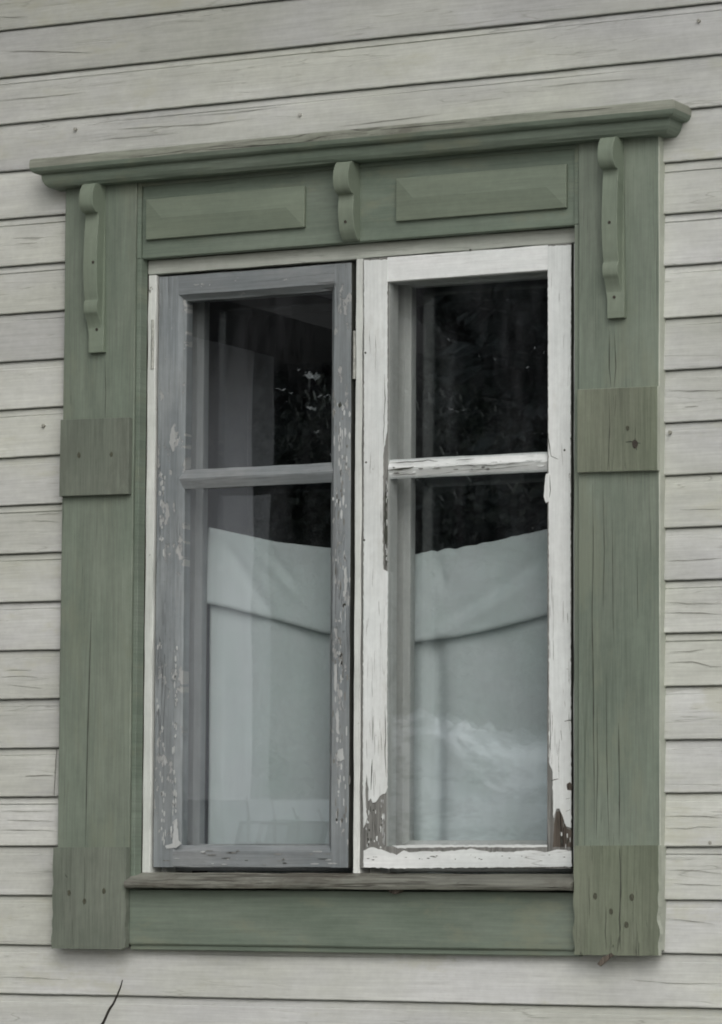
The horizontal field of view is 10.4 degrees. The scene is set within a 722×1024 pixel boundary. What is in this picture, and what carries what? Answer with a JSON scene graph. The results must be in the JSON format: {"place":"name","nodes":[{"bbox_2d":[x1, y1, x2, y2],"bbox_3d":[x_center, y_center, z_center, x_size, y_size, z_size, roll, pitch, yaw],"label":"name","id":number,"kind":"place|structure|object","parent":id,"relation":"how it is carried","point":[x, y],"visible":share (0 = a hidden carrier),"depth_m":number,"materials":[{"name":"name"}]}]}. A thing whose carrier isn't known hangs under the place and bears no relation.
{"place":"outdoors","nodes":[
{"label":"outdoors","id":0,"kind":"place"},
{"bbox_2d":[0,0,721,1023],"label":"house wall","id":1,"kind":"structure","parent":0,"point":[88,76],"depth_m":8.04,"materials":[{"name":"paint"}]},
{"bbox_2d":[29,99,691,965],"bbox_3d":[0.005,0.064,7.871,1.436,1.640,0.237,-2,-6,27],"label":"casement window","id":2,"kind":"structure","parent":1,"relation":"attached to","point":[593,177],"depth_m":7.84,"materials":[{"name":"green paint"}]},
{"bbox_2d":[207,527,573,873],"bbox_3d":[0.060,0.382,7.932,0.864,0.737,0.044,-2,-6,27],"label":"curtain cloth","id":3,"kind":"object","parent":2,"relation":"hanging from","point":[480,739],"visible":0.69,"depth_m":7.91,"materials":[{"name":"fabric"}]},
{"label":"ground","id":4,"kind":"structure","parent":0,"visible":0},
{"bbox_2d":[101,980,122,1023],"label":"bare twig","id":5,"kind":"object","parent":4,"relation":"on","point":[107,1012],"visible":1,"depth_m":7.55,"materials":[{"name":"black wood"}]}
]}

